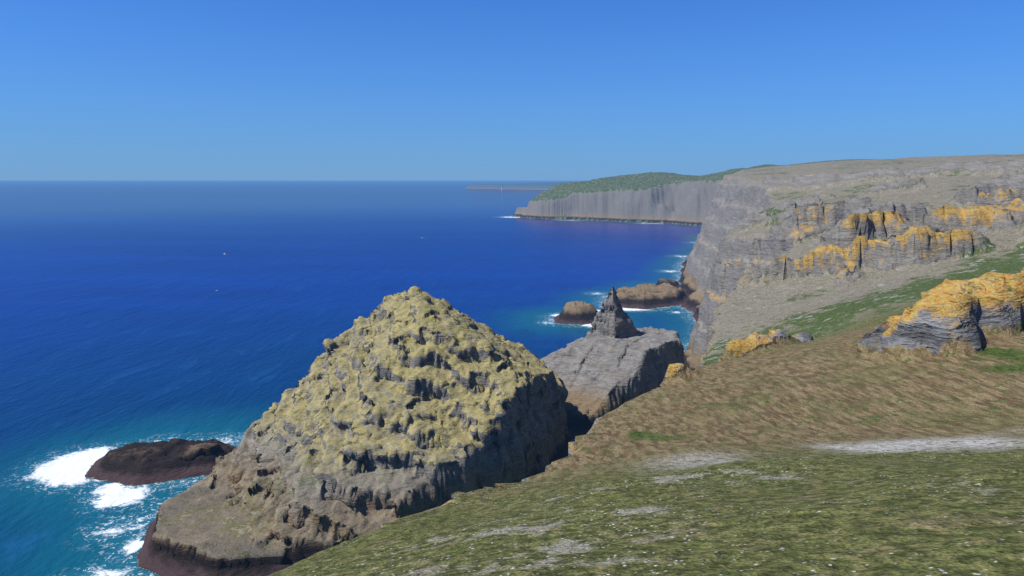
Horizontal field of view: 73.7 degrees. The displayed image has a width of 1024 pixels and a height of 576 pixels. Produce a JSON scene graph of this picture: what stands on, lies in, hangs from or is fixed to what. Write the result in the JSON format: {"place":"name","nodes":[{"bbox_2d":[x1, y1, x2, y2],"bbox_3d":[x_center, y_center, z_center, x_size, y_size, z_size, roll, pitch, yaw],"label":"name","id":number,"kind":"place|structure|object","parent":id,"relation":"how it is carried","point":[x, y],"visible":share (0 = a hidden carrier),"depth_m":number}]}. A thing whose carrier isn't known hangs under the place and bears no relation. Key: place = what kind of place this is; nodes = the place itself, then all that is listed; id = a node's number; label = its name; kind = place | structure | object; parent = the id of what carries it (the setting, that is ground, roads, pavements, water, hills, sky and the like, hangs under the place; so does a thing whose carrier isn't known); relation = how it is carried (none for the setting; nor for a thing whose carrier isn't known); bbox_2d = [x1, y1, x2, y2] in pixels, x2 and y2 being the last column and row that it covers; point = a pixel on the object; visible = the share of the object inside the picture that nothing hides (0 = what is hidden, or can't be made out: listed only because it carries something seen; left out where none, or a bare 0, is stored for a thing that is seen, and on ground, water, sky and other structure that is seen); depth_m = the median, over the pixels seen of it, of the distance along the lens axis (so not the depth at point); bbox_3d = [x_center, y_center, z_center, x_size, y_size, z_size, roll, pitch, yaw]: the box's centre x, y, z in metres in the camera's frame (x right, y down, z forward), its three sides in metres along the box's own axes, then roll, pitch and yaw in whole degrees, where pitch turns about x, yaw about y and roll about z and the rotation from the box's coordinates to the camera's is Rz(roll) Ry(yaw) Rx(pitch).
{"place":"outdoors","nodes":[
{"label":"outdoors","id":0,"kind":"place"},
{"bbox_2d":[0,180,700,575],"bbox_3d":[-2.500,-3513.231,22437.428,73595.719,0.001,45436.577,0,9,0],"label":"sea","id":1,"kind":"structure","parent":0,"point":[122,322],"depth_m":241.20},
{"bbox_2d":[0,0,1023,179],"label":"sky","id":2,"kind":"structure","parent":0,"point":[90,89]},
{"bbox_2d":[464,182,566,190],"bbox_3d":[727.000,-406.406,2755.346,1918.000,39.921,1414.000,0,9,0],"label":"headland","id":3,"kind":"structure","parent":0,"point":[537,186],"depth_m":2874.66},
{"bbox_2d":[85,154,1023,559],"bbox_3d":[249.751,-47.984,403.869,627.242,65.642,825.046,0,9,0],"label":"terrain","id":4,"kind":"structure","parent":0,"point":[853,306],"depth_m":68.84},
{"bbox_2d":[136,286,598,575],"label":"sea stack","id":5,"kind":"object","parent":4,"relation":"on","point":[413,400],"visible":0.84,"depth_m":82.62},
{"bbox_2d":[465,287,694,439],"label":"rock pinnacle","id":6,"kind":"object","parent":4,"relation":"on","point":[630,361],"visible":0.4,"depth_m":114.60},
{"bbox_2d":[268,451,1023,575],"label":"grassy ground","id":7,"kind":"structure","parent":4,"relation":"on","point":[893,514],"depth_m":7.32}
]}

